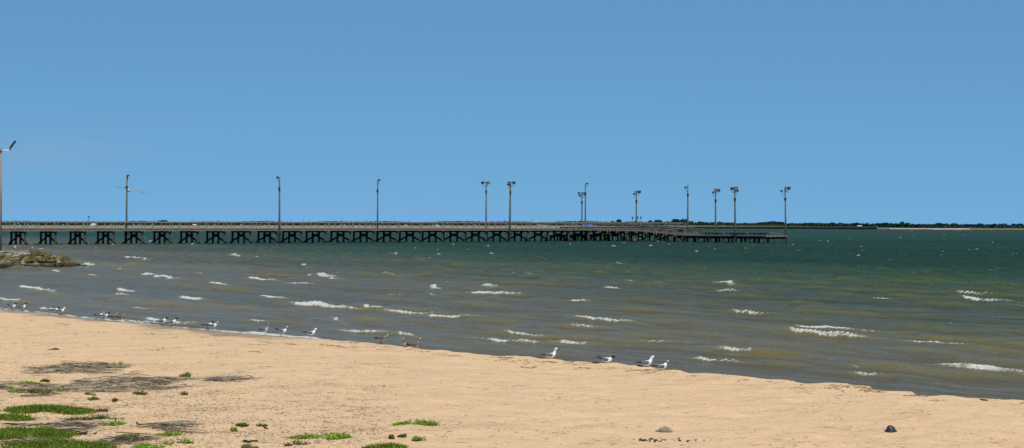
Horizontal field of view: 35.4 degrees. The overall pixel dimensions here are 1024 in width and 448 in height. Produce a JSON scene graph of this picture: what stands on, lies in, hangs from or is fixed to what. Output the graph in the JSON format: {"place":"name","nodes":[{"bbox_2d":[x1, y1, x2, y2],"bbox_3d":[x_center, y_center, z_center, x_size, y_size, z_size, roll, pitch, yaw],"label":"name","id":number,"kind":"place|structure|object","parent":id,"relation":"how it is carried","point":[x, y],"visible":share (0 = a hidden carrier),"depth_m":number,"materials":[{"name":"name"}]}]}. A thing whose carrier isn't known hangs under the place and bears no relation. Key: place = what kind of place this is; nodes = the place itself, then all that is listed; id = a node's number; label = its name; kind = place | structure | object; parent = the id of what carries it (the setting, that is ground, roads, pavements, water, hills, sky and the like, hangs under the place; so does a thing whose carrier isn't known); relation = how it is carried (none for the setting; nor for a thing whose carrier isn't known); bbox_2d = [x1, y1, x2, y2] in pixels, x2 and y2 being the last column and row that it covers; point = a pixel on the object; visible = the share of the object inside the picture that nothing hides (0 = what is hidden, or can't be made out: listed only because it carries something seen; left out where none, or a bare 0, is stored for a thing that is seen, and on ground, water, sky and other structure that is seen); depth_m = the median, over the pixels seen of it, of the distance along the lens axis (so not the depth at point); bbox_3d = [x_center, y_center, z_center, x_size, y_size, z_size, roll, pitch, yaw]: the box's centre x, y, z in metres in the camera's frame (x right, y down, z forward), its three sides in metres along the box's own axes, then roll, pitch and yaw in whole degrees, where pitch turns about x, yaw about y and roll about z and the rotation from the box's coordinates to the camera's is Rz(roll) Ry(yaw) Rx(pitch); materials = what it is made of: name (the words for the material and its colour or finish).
{"place":"outdoors","nodes":[
{"label":"outdoors","id":0,"kind":"place"},
{"bbox_2d":[3,347,1016,447],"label":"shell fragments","id":1,"kind":"object","parent":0,"point":[419,409],"visible":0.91,"depth_m":22.52,"materials":[{"name":"white"}]},
{"bbox_2d":[0,229,1023,399],"bbox_3d":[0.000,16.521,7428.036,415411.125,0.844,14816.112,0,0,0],"label":"bay water","id":2,"kind":"structure","parent":0,"point":[928,312],"depth_m":69.21,"materials":[{"name":"teal liquid"}]},
{"bbox_2d":[124,175,128,234],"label":"lamp post","id":3,"kind":"object","parent":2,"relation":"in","point":[126,186],"visible":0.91,"depth_m":283.21,"materials":[{"name":"metal"}]},
{"bbox_2d":[276,176,281,242],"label":"lamp post","id":4,"kind":"object","parent":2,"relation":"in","point":[279,226],"visible":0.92,"depth_m":290.43,"materials":[{"name":"metal"}]},
{"bbox_2d":[2,221,685,244],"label":"fishing pier","id":5,"kind":"structure","parent":2,"relation":"in","point":[218,231],"depth_m":297.69,"materials":[{"name":"brown wood"}]},
{"bbox_2d":[376,179,380,228],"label":"lamp post","id":6,"kind":"object","parent":5,"relation":"attached to","point":[377,190],"visible":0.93,"depth_m":311.85,"materials":[{"name":"metal"}]},
{"bbox_2d":[481,182,489,233],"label":"lamp post","id":7,"kind":"object","parent":5,"relation":"attached to","point":[487,183],"visible":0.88,"depth_m":326.17,"materials":[{"name":"metal"}]},
{"bbox_2d":[507,181,515,241],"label":"lamp post","id":8,"kind":"object","parent":5,"relation":"attached to","point":[510,226],"visible":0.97,"depth_m":319.05,"materials":[{"name":"metal"}]},
{"bbox_2d":[577,192,585,240],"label":"lamp post","id":9,"kind":"object","parent":5,"relation":"attached to","point":[582,193],"visible":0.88,"depth_m":339.54,"materials":[{"name":"metal"}]},
{"bbox_2d":[584,183,587,236],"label":"lamp post","id":10,"kind":"object","parent":5,"relation":"attached to","point":[585,208],"visible":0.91,"depth_m":340.40,"materials":[{"name":"metal"}]},
{"bbox_2d":[39,230,993,256],"bbox_3d":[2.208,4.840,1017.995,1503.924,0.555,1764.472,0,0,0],"label":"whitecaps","id":11,"kind":"object","parent":2,"relation":"on","point":[550,233],"visible":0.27,"depth_m":266.65,"materials":[{"name":"liquid"}]},
{"bbox_2d":[549,234,618,240],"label":"platform","id":12,"kind":"structure","parent":2,"relation":"in","point":[576,237],"depth_m":341.74,"materials":[{"name":"brown wood"}]},
{"bbox_2d":[598,224,786,242],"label":"platform","id":13,"kind":"structure","parent":2,"relation":"in","point":[645,230],"depth_m":314.96,"materials":[{"name":"brown wood"}]},
{"bbox_2d":[633,191,640,240],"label":"lamp post","id":14,"kind":"object","parent":13,"relation":"attached to","point":[636,192],"visible":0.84,"depth_m":330.23,"materials":[{"name":"metal"}]},
{"bbox_2d":[684,185,688,241],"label":"lamp post","id":15,"kind":"object","parent":13,"relation":"attached to","point":[687,211],"visible":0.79,"depth_m":316.93,"materials":[{"name":"metal"}]},
{"bbox_2d":[701,232,725,234],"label":"long table","id":16,"kind":"object","parent":13,"relation":"on","point":[712,233],"visible":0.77,"depth_m":306.30,"materials":[{"name":"wood"}]},
{"bbox_2d":[725,232,747,234],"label":"long table","id":17,"kind":"object","parent":13,"relation":"on","point":[737,233],"visible":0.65,"depth_m":300.60,"materials":[{"name":"wood"}]},
{"bbox_2d":[748,232,774,234],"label":"long table","id":18,"kind":"object","parent":13,"relation":"on","point":[762,233],"visible":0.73,"depth_m":295.05,"materials":[{"name":"wood"}]},
{"bbox_2d":[780,187,790,242],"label":"lamp post","id":19,"kind":"object","parent":13,"relation":"attached to","point":[786,188],"visible":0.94,"depth_m":294.06,"materials":[{"name":"metal"}]},
{"bbox_2d":[712,189,720,241],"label":"lamp post","id":20,"kind":"object","parent":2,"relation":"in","point":[716,190],"visible":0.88,"depth_m":310.13,"materials":[{"name":"metal"}]},
{"bbox_2d":[730,187,738,241],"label":"lamp post","id":21,"kind":"object","parent":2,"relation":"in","point":[735,190],"visible":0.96,"depth_m":297.11,"materials":[{"name":"metal"}]},
{"bbox_2d":[0,309,1023,447],"bbox_3d":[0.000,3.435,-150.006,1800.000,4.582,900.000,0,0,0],"label":"beach sand","id":22,"kind":"structure","parent":0,"point":[641,416],"depth_m":24.62,"materials":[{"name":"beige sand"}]},
{"bbox_2d":[8,388,22,391],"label":"beach plant","id":23,"kind":"object","parent":22,"relation":"on","point":[17,390],"visible":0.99,"depth_m":25.08,"materials":[{"name":"green plant"}]},
{"bbox_2d":[0,413,36,421],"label":"grass patch","id":24,"kind":"object","parent":22,"relation":"on","point":[12,417],"visible":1,"depth_m":21.37,"materials":[{"name":"green plant"}]},
{"bbox_2d":[2,423,36,425],"bbox_3d":[-6.406,2.606,20.853,0.512,0.043,0.092,0,0,10],"label":"driftwood","id":25,"kind":"object","parent":22,"relation":"on","point":[19,423],"visible":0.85,"depth_m":20.82,"materials":[{"name":"grey wood"}]},
{"bbox_2d":[18,380,40,383],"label":"beach plant","id":26,"kind":"object","parent":22,"relation":"on","point":[28,382],"visible":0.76,"depth_m":26.70,"materials":[{"name":"green plant"}]},
{"bbox_2d":[0,424,80,440],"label":"grass patch","id":27,"kind":"object","parent":22,"relation":"on","point":[6,432],"visible":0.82,"depth_m":19.76,"materials":[{"name":"green plant"}]},
{"bbox_2d":[24,387,56,393],"bbox_3d":[-7.359,2.596,24.995,0.490,0.090,0.660,0,0,0],"label":"beach plant","id":28,"kind":"object","parent":22,"relation":"on","point":[35,390],"visible":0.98,"depth_m":24.95,"materials":[{"name":"green plant"}]},
{"bbox_2d":[0,436,86,443],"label":"twig pile","id":29,"kind":"object","parent":22,"relation":"on","point":[20,439],"visible":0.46,"depth_m":19.00,"materials":[{"name":"brown wood"}]},
{"bbox_2d":[0,381,89,396],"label":"twig pile","id":30,"kind":"object","parent":22,"relation":"on","point":[26,386],"visible":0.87,"depth_m":25.67,"materials":[{"name":"grey wood"}]},
{"bbox_2d":[0,403,103,415],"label":"grass patch","id":31,"kind":"object","parent":22,"relation":"on","point":[50,408],"visible":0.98,"depth_m":22.32,"materials":[{"name":"green plant"}]},
{"bbox_2d":[0,418,117,431],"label":"twig pile","id":32,"kind":"object","parent":22,"relation":"on","point":[81,426],"visible":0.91,"depth_m":20.73,"materials":[{"name":"wood"}]},
{"bbox_2d":[0,436,119,447],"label":"grass patch","id":33,"kind":"object","parent":22,"relation":"on","point":[49,442],"visible":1,"depth_m":18.83,"materials":[{"name":"green plant"}]},
{"bbox_2d":[56,387,68,391],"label":"beach plant","id":34,"kind":"object","parent":22,"relation":"on","point":[59,389],"visible":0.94,"depth_m":25.28,"materials":[{"name":"green plant"}]},
{"bbox_2d":[62,416,95,420],"bbox_3d":[-5.784,2.595,21.390,0.476,0.072,0.232,0,0,-17],"label":"beach plant","id":35,"kind":"object","parent":22,"relation":"on","point":[76,417],"visible":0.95,"depth_m":21.36,"materials":[{"name":"green plant"}]},
{"bbox_2d":[84,391,96,395],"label":"beach plant","id":36,"kind":"object","parent":22,"relation":"on","point":[88,393],"visible":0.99,"depth_m":24.57,"materials":[{"name":"green plant"}]},
{"bbox_2d":[16,360,167,375],"bbox_3d":[-8.045,2.669,29.872,2.737,0.145,3.374,0,0,0],"label":"twig pile","id":37,"kind":"object","parent":22,"relation":"on","point":[71,367],"visible":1,"depth_m":29.64,"materials":[{"name":"wood"}]},
{"bbox_2d":[87,396,98,399],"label":"beach plant","id":38,"kind":"object","parent":22,"relation":"on","point":[93,398],"visible":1,"depth_m":23.99,"materials":[{"name":"green plant"}]},
{"bbox_2d":[76,414,124,419],"bbox_3d":[-5.512,2.593,21.531,0.641,0.082,0.239,0,0,0],"label":"beach plant","id":39,"kind":"object","parent":22,"relation":"on","point":[103,417],"visible":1,"depth_m":21.52,"materials":[{"name":"green plant"}]},
{"bbox_2d":[94,408,108,411],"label":"beach plant","id":40,"kind":"object","parent":22,"relation":"on","point":[101,410],"visible":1,"depth_m":22.52,"materials":[{"name":"green plant"}]},
{"bbox_2d":[98,312,109,320],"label":"gull","id":41,"kind":"object","parent":22,"relation":"on","point":[104,316],"visible":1,"depth_m":51.13,"materials":[{"name":"white"}]},
{"bbox_2d":[100,420,127,425],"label":"beach plant","id":42,"kind":"object","parent":22,"relation":"on","point":[114,424],"visible":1,"depth_m":21.04,"materials":[{"name":"green plant"}]},
{"bbox_2d":[89,432,162,444],"bbox_3d":[-4.665,2.606,19.565,0.971,0.123,0.979,0,0,0],"label":"twig pile","id":43,"kind":"object","parent":22,"relation":"on","point":[115,440],"visible":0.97,"depth_m":19.45,"materials":[{"name":"wood"}]},
{"bbox_2d":[112,433,145,440],"bbox_3d":[-4.683,2.598,19.578,0.443,0.102,0.362,0,0,0],"label":"grass patch","id":44,"kind":"object","parent":22,"relation":"on","point":[134,435],"visible":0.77,"depth_m":19.54,"materials":[{"name":"green plant"}]},
{"bbox_2d":[60,373,208,392],"bbox_3d":[-6.232,2.636,26.616,2.438,0.162,3.533,0,0,-9],"label":"twig pile","id":45,"kind":"object","parent":22,"relation":"on","point":[114,383],"visible":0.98,"depth_m":26.54,"materials":[{"name":"grey wood"}]},
{"bbox_2d":[132,390,148,394],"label":"beach plant","id":46,"kind":"object","parent":22,"relation":"on","point":[139,392],"visible":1,"depth_m":24.94,"materials":[{"name":"green plant"}]},
{"bbox_2d":[131,443,165,447],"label":"beach plant","id":47,"kind":"object","parent":22,"relation":"on","point":[145,445],"visible":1,"depth_m":18.88,"materials":[{"name":"green plant"}]},
{"bbox_2d":[155,317,167,325],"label":"gull","id":48,"kind":"object","parent":22,"relation":"on","point":[162,321],"visible":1,"depth_m":48.13,"materials":[{"name":"white"}]},
{"bbox_2d":[155,430,184,436],"bbox_3d":[-4.281,2.613,19.983,0.439,0.089,0.348,0,0,0],"label":"beach plant","id":49,"kind":"object","parent":22,"relation":"on","point":[168,433],"visible":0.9,"depth_m":19.94,"materials":[{"name":"green plant"}]},
{"bbox_2d":[165,317,178,326],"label":"gull","id":50,"kind":"object","parent":22,"relation":"on","point":[172,322],"visible":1,"depth_m":47.62,"materials":[{"name":"white"}]},
{"bbox_2d":[159,437,193,444],"bbox_3d":[-4.031,2.610,19.293,0.431,0.081,0.143,0,0,-10],"label":"beach plant","id":51,"kind":"object","parent":22,"relation":"on","point":[181,441],"visible":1,"depth_m":19.29,"materials":[{"name":"green plant"}]},
{"bbox_2d":[136,420,221,432],"bbox_3d":[-4.246,2.593,20.554,1.120,0.112,0.676,0,0,10],"label":"twig pile","id":52,"kind":"object","parent":22,"relation":"on","point":[167,424],"visible":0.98,"depth_m":20.55,"materials":[{"name":"brown wood"}]},
{"bbox_2d":[178,372,191,377],"bbox_3d":[-5.768,2.660,28.441,0.283,0.118,0.437,0,0,0],"label":"grass patch","id":53,"kind":"object","parent":22,"relation":"on","point":[188,374],"visible":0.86,"depth_m":28.35,"materials":[{"name":"green plant"}]},
{"bbox_2d":[205,322,218,327],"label":"gull","id":54,"kind":"object","parent":22,"relation":"on","point":[213,325],"visible":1,"depth_m":45.84,"materials":[{"name":"white"}]},
{"bbox_2d":[190,375,262,381],"bbox_3d":[-4.944,2.645,27.593,1.258,0.110,0.880,0,0,0],"label":"twig pile","id":55,"kind":"object","parent":22,"relation":"on","point":[227,378],"visible":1,"depth_m":27.43,"materials":[{"name":"grey wood"}]},
{"bbox_2d":[230,427,238,431],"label":"beach plant","id":56,"kind":"object","parent":22,"relation":"on","point":[233,429],"visible":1,"depth_m":20.39,"materials":[{"name":"green plant"}]},
{"bbox_2d":[241,443,258,447],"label":"beach plant","id":57,"kind":"object","parent":22,"relation":"on","point":[247,446],"visible":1,"depth_m":18.98,"materials":[{"name":"green plant"}]},
{"bbox_2d":[243,440,257,442],"bbox_3d":[-3.191,2.645,19.545,0.187,0.043,0.087,0,0,0],"label":"driftwood","id":58,"kind":"object","parent":22,"relation":"on","point":[250,441],"visible":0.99,"depth_m":19.54,"materials":[{"name":"grey wood"}]},
{"bbox_2d":[235,422,267,426],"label":"beach plant","id":59,"kind":"object","parent":22,"relation":"on","point":[244,424],"visible":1,"depth_m":20.93,"materials":[{"name":"green plant"}]},
{"bbox_2d":[259,323,269,334],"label":"gull","id":60,"kind":"object","parent":22,"relation":"on","point":[265,330],"visible":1,"depth_m":43.62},
{"bbox_2d":[275,326,288,332],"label":"gull","id":61,"kind":"object","parent":22,"relation":"on","point":[282,330],"visible":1,"depth_m":42.98,"materials":[{"name":"white"}]},
{"bbox_2d":[284,439,309,445],"bbox_3d":[-2.570,2.604,19.078,0.280,0.079,0.290,0,0,-41],"label":"beach plant","id":62,"kind":"object","parent":22,"relation":"on","point":[298,442],"visible":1,"depth_m":19.08,"materials":[{"name":"green plant"}]},
{"bbox_2d":[303,328,317,338],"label":"gull","id":63,"kind":"object","parent":22,"relation":"on","point":[310,333],"visible":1,"depth_m":41.58,"materials":[{"name":"white"}]},
{"bbox_2d":[286,431,353,439],"bbox_3d":[-2.368,2.619,19.848,0.856,0.091,0.548,0,0,0],"label":"beach plant","id":64,"kind":"object","parent":22,"relation":"on","point":[337,436],"visible":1,"depth_m":19.79,"materials":[{"name":"green plant"}]},
{"bbox_2d":[373,334,389,342],"bbox_3d":[-3.165,2.805,39.035,0.413,0.256,0.125,0,0,0],"label":"gull","id":65,"kind":"object","parent":22,"relation":"on","point":[383,338],"visible":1,"depth_m":39.00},
{"bbox_2d":[360,441,408,447],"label":"grass patch","id":66,"kind":"object","parent":22,"relation":"on","point":[387,445],"visible":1,"depth_m":18.75,"materials":[{"name":"green plant"}]},
{"bbox_2d":[397,433,406,437],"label":"beach plant","id":67,"kind":"object","parent":22,"relation":"on","point":[402,435],"visible":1,"depth_m":19.85,"materials":[{"name":"green plant"}]},
{"bbox_2d":[402,338,407,346],"bbox_3d":[-2.526,2.809,38.016,0.125,0.244,0.382,0,0,19],"label":"gull","id":68,"kind":"object","parent":22,"relation":"on","point":[404,342],"visible":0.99,"depth_m":37.94,"materials":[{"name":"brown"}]},
{"bbox_2d":[406,338,422,347],"bbox_3d":[-2.302,2.800,37.795,0.397,0.241,0.125,0,0,0],"label":"gull","id":69,"kind":"object","parent":22,"relation":"on","point":[415,345],"visible":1,"depth_m":37.77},
{"bbox_2d":[391,419,439,425],"bbox_3d":[-1.270,2.627,21.160,0.666,0.094,0.326,0,0,0],"label":"beach plant","id":70,"kind":"object","parent":22,"relation":"on","point":[425,422],"visible":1,"depth_m":21.14,"materials":[{"name":"green plant"}]},
{"bbox_2d":[411,435,426,440],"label":"beach plant","id":71,"kind":"object","parent":22,"relation":"on","point":[415,438],"visible":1,"depth_m":19.58,"materials":[{"name":"green plant"}]},
{"bbox_2d":[22,316,1023,404],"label":"wrack line","id":72,"kind":"object","parent":22,"relation":"on","point":[877,389],"visible":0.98,"depth_m":31.02,"materials":[{"name":"brown plant"}]},
{"bbox_2d":[540,348,557,358],"bbox_3d":[0.796,2.717,33.815,0.399,0.232,0.125,0,0,0],"label":"gull","id":73,"kind":"object","parent":22,"relation":"on","point":[550,355],"visible":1,"depth_m":33.78,"materials":[{"name":"white"}]},
{"bbox_2d":[597,355,614,362],"bbox_3d":[1.917,2.739,32.571,0.413,0.160,0.125,0,0,17],"label":"gull","id":74,"kind":"object","parent":22,"relation":"on","point":[606,359],"visible":1,"depth_m":32.52,"materials":[{"name":"white"}]},
{"bbox_2d":[636,356,655,365],"bbox_3d":[2.638,2.700,31.635,0.404,0.213,0.125,0,0,0],"label":"gull","id":75,"kind":"object","parent":22,"relation":"on","point":[647,362],"visible":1,"depth_m":31.60,"materials":[{"name":"white"}]},
{"bbox_2d":[651,360,669,369],"bbox_3d":[2.905,2.754,31.296,0.408,0.194,0.125,0,0,-17],"label":"gull","id":76,"kind":"object","parent":22,"relation":"on","point":[661,366],"visible":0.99,"depth_m":31.25,"materials":[{"name":"white"}]},
{"bbox_2d":[655,426,672,432],"bbox_3d":[1.996,2.698,21.030,0.200,0.094,0.171,0,0,-26],"label":"rock","id":77,"kind":"object","parent":22,"relation":"on","point":[664,429],"visible":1,"depth_m":21.00,"materials":[{"name":"beige stone"}]},
{"bbox_2d":[633,438,704,441],"bbox_3d":[1.863,2.694,20.039,1.086,0.025,0.320,0,0,0],"label":"charcoal heap","id":78,"kind":"object","parent":22,"relation":"on","point":[640,439],"visible":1,"depth_m":20.01,"materials":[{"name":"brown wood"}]},
{"bbox_2d":[884,425,896,432],"bbox_3d":[4.958,2.683,21.015,0.167,0.102,0.152,0,0,-11],"label":"buried cap","id":79,"kind":"object","parent":22,"relation":"on","point":[890,428],"visible":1,"depth_m":20.97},
{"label":"rubble fill","id":80,"kind":"object","parent":22,"relation":"on","visible":0},
{"bbox_2d":[11,254,20,257],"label":"jetty rock","id":81,"kind":"object","parent":80,"relation":"on","point":[15,256],"visible":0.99,"depth_m":122.25,"materials":[{"name":"grey stone"}]},
{"bbox_2d":[61,256,70,260],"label":"jetty rock","id":82,"kind":"object","parent":80,"relation":"on","point":[65,258],"visible":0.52,"depth_m":127.42,"materials":[{"name":"brown stone"}]},
{"bbox_2d":[0,0,1023,225],"label":"sky","id":83,"kind":"structure","parent":0,"point":[870,111],"materials":[{"name":"blue"}]},
{"bbox_2d":[2,225,1023,229],"bbox_3d":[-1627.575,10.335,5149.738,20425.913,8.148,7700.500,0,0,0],"label":"shore land","id":84,"kind":"structure","parent":0,"point":[242,227],"depth_m":2881.41,"materials":[{"name":"green plant"}]},
{"bbox_2d":[2,221,693,225],"bbox_3d":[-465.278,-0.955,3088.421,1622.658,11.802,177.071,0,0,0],"label":"wood","id":85,"kind":"object","parent":84,"relation":"on","point":[312,224],"visible":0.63,"depth_m":3064.87,"materials":[{"name":"brown wood"}]},
{"bbox_2d":[686,222,1023,227],"bbox_3d":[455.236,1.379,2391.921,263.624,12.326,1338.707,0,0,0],"label":"scrub","id":86,"kind":"object","parent":84,"relation":"on","point":[827,224],"visible":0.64,"depth_m":2396.70,"materials":[{"name":"plant"}]},
{"bbox_2d":[560,226,877,228],"bbox_3d":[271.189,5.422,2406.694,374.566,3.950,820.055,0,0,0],"label":"sea wall","id":87,"kind":"structure","parent":0,"point":[781,227],"depth_m":2606.36,"materials":[{"name":"concrete"}]},
{"bbox_2d":[890,228,969,229],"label":"beach","id":88,"kind":"structure","parent":0,"point":[932,228],"depth_m":1749.88,"materials":[{"name":"beige sand"}]},
{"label":"jetty walkway","id":89,"kind":"object","parent":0,"visible":0},
{"bbox_2d":[0,140,15,250],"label":"lamp post","id":90,"kind":"object","parent":89,"relation":"on","point":[10,147],"visible":0.9,"depth_m":130.89,"materials":[{"name":"grey metal"}]}
]}

